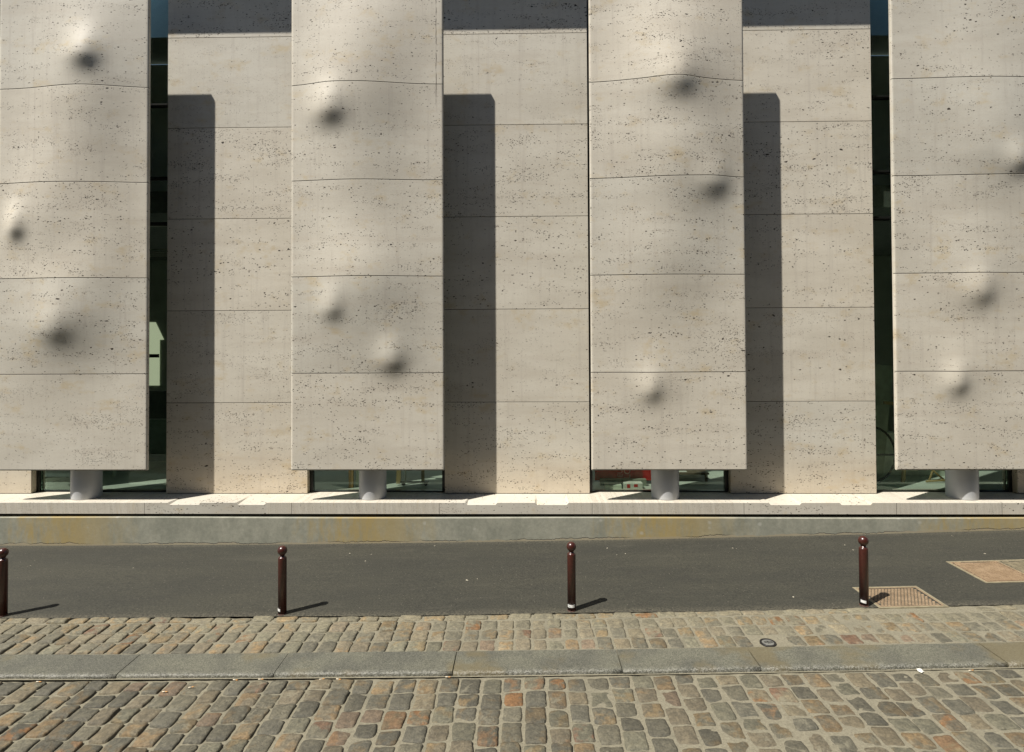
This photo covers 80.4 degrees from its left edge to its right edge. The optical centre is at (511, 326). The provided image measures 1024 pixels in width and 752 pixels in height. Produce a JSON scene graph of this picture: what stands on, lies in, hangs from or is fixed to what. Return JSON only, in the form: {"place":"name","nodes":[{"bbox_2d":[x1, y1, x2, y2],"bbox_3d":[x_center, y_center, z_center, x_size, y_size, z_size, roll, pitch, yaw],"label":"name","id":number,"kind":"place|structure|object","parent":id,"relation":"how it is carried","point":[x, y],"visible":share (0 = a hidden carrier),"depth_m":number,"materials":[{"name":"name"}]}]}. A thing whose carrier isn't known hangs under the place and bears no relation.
{"place":"outdoors","nodes":[
{"label":"outdoors","id":0,"kind":"place"},
{"bbox_2d":[149,419,166,460],"bbox_3d":[-6.629,2.247,12.061,3.100,0.826,0.150,0,-1,1],"label":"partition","id":1,"kind":"object","parent":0,"point":[157,439],"depth_m":11.99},
{"bbox_2d":[149,390,166,418],"bbox_3d":[-6.705,2.048,13.466,3.900,1.266,0.150,0,-1,1],"label":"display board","id":2,"kind":"object","parent":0,"point":[157,404],"depth_m":13.42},
{"bbox_2d":[396,470,427,485],"bbox_3d":[-1.640,1.656,10.046,0.529,1.899,0.242,0,-1,1],"label":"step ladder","id":3,"kind":"object","parent":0,"point":[398,477],"visible":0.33,"depth_m":9.95,"materials":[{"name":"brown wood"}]},
{"bbox_2d":[0,669,1023,751],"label":"cobbled road","id":4,"kind":"structure","parent":0,"point":[937,711],"depth_m":4.85,"materials":[{"name":"stone"}]},
{"bbox_2d":[0,530,1023,617],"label":"pavement","id":5,"kind":"structure","parent":0,"point":[530,577],"depth_m":7.54,"materials":[{"name":"grey asphalt"}]},
{"bbox_2d":[0,548,8,618],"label":"bollard","id":6,"kind":"object","parent":5,"relation":"on","point":[4,552],"visible":1,"depth_m":6.67,"materials":[{"name":"brown paint"}]},
{"bbox_2d":[277,545,286,616],"bbox_3d":[-2.517,2.786,6.644,0.103,0.774,0.103,0,-1,1],"label":"bollard","id":7,"kind":"object","parent":5,"relation":"on","point":[282,580],"visible":0.99,"depth_m":6.61,"materials":[{"name":"brown paint"}]},
{"bbox_2d":[0,0,1023,545],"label":"museum building","id":8,"kind":"structure","parent":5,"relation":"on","point":[510,270],"depth_m":8.98,"materials":[{"name":"stone"}]},
{"bbox_2d":[36,103,168,491],"bbox_3d":[-6.491,-2.156,9.690,2.139,9.536,0.080,0,-1,1],"label":"window","id":9,"kind":"structure","parent":8,"relation":"in","point":[39,474],"depth_m":9.62,"materials":[{"name":"metal"}]},
{"bbox_2d":[149,322,163,384],"bbox_3d":[-9.553,0.696,15.650,1.140,1.630,0.015,0,-1,1],"label":"interior window","id":10,"kind":"structure","parent":8,"relation":"in","point":[155,335],"depth_m":15.64,"materials":[{"name":"white"}]},
{"bbox_2d":[348,470,353,487],"bbox_3d":[-2.615,1.508,9.856,0.070,2.200,0.060,0,-1,1],"label":"wooden post","id":11,"kind":"object","parent":8,"relation":"on","point":[350,478],"visible":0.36,"depth_m":9.81,"materials":[{"name":"beige wood"}]},
{"bbox_2d":[356,470,358,486],"bbox_3d":[-2.428,1.708,9.930,0.260,1.800,0.020,0,-1,1],"label":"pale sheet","id":12,"kind":"object","parent":8,"relation":"on","point":[357,478],"visible":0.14,"depth_m":9.91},
{"bbox_2d":[310,0,444,491],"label":"window","id":13,"kind":"structure","parent":8,"relation":"in","point":[312,472],"depth_m":9.53,"materials":[{"name":"metal"}]},
{"bbox_2d":[604,483,621,488],"bbox_3d":[1.613,2.549,9.695,0.260,0.075,0.160,0,-1,1],"label":"carton","id":14,"kind":"object","parent":8,"relation":"on","point":[612,485],"visible":1,"depth_m":9.62,"materials":[{"name":"cardboard"}]},
{"bbox_2d":[595,470,650,479],"bbox_3d":[1.835,1.787,10.006,0.940,1.485,0.035,0,-1,1],"label":"red banner","id":15,"kind":"object","parent":8,"relation":"on","point":[599,474],"visible":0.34,"depth_m":9.98,"materials":[{"name":"paint"}]},
{"bbox_2d":[600,478,646,485],"bbox_3d":[1.811,2.534,9.892,0.750,0.110,0.080,0,-1,1],"label":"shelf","id":16,"kind":"object","parent":8,"relation":"on","point":[614,480],"visible":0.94,"depth_m":9.86,"materials":[{"name":"green"}]},
{"bbox_2d":[622,481,642,488],"bbox_3d":[1.933,2.538,9.729,0.300,0.095,0.162,0,-1,1],"label":"carton","id":17,"kind":"object","parent":8,"relation":"on","point":[632,484],"visible":1,"depth_m":9.65,"materials":[{"name":"white cardboard"}]},
{"bbox_2d":[587,0,728,491],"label":"window","id":18,"kind":"structure","parent":8,"relation":"in","point":[725,472],"depth_m":9.49,"materials":[{"name":"metal"}]},
{"bbox_2d":[679,470,708,481],"bbox_3d":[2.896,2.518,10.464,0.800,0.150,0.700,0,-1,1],"label":"table","id":19,"kind":"object","parent":8,"relation":"on","point":[698,472],"visible":0.33,"depth_m":10.13,"materials":[{"name":"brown wood"}]},
{"bbox_2d":[876,426,894,482],"bbox_3d":[5.976,2.069,9.816,0.486,0.955,0.036,0,-1,1],"label":"metal hoop","id":20,"kind":"object","parent":8,"relation":"on","point":[892,467],"visible":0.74,"depth_m":9.80,"materials":[{"name":"black metal"}]},
{"bbox_2d":[883,401,905,482],"bbox_3d":[6.346,1.887,9.962,0.453,1.336,0.040,0,-1,1],"label":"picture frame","id":21,"kind":"object","parent":8,"relation":"on","point":[903,474],"visible":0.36,"depth_m":9.95,"materials":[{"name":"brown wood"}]},
{"bbox_2d":[926,470,944,481],"bbox_3d":[7.075,2.386,10.076,0.532,0.347,0.260,0,-1,1],"label":"folding trestle","id":22,"kind":"object","parent":8,"relation":"on","point":[937,474],"visible":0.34,"depth_m":10.05,"materials":[{"name":"brown wood"}]},
{"bbox_2d":[871,95,1011,491],"bbox_3d":[6.624,-2.218,9.459,2.127,9.536,0.080,0,-1,1],"label":"window","id":23,"kind":"structure","parent":8,"relation":"in","point":[1008,473],"depth_m":9.39,"materials":[{"name":"metal"}]},
{"bbox_2d":[567,541,575,613],"bbox_3d":[0.647,2.723,6.589,0.103,0.774,0.103,0,-1,1],"label":"bollard","id":24,"kind":"object","parent":5,"relation":"on","point":[571,578],"visible":0.98,"depth_m":6.55,"materials":[{"name":"brown paint"}]},
{"bbox_2d":[858,536,868,606],"bbox_3d":[3.791,2.641,6.535,0.103,0.774,0.103,0,-1,1],"label":"bollard","id":25,"kind":"object","parent":5,"relation":"on","point":[863,541],"visible":0.99,"depth_m":6.50,"materials":[{"name":"brown paint"}]},
{"bbox_2d":[852,586,948,608],"bbox_3d":[4.275,2.998,6.704,0.729,0.052,0.534,0,-1,1],"label":"manhole cover","id":26,"kind":"object","parent":5,"relation":"on","point":[920,605],"visible":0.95,"depth_m":6.65,"materials":[{"name":"metal"}]},
{"bbox_2d":[946,559,1023,582],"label":"manhole cover","id":27,"kind":"object","parent":5,"relation":"on","point":[996,571],"visible":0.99,"depth_m":7.33,"materials":[{"name":"stone"}]},
{"bbox_2d":[2,604,1023,681],"bbox_3d":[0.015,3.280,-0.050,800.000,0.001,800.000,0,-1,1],"label":"ground","id":28,"kind":"structure","parent":0,"point":[422,616],"depth_m":7.11,"materials":[{"name":"grey stone"}]},
{"bbox_2d":[0,605,1023,654],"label":"cobbled border","id":29,"kind":"object","parent":28,"relation":"on","point":[618,630],"visible":0.99,"depth_m":6.12,"materials":[{"name":"stone"}]},
{"bbox_2d":[759,638,776,646],"bbox_3d":[2.452,3.036,5.805,0.152,0.036,0.152,0,-1,1],"label":"valve cover","id":30,"kind":"object","parent":29,"relation":"on","point":[766,642],"visible":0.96,"depth_m":5.80,"materials":[{"name":"black metal"}]},
{"bbox_2d":[875,364,892,479],"bbox_3d":[6.110,1.599,10.186,0.598,1.956,0.030,0,-1,1],"label":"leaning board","id":31,"kind":"object","parent":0,"point":[883,378],"visible":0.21,"depth_m":10.17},
{"bbox_2d":[883,432,944,475],"bbox_3d":[6.872,2.203,10.533,1.250,0.746,0.130,0,-1,1],"label":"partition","id":32,"kind":"object","parent":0,"point":[888,463],"visible":0.14,"depth_m":10.47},
{"label":"road","id":33,"kind":"structure","parent":0,"visible":0},
{"bbox_2d":[0,642,1023,681],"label":"kerb","id":34,"kind":"structure","parent":33,"relation":"on","point":[464,664],"depth_m":5.53,"materials":[{"name":"stone"}]}
]}

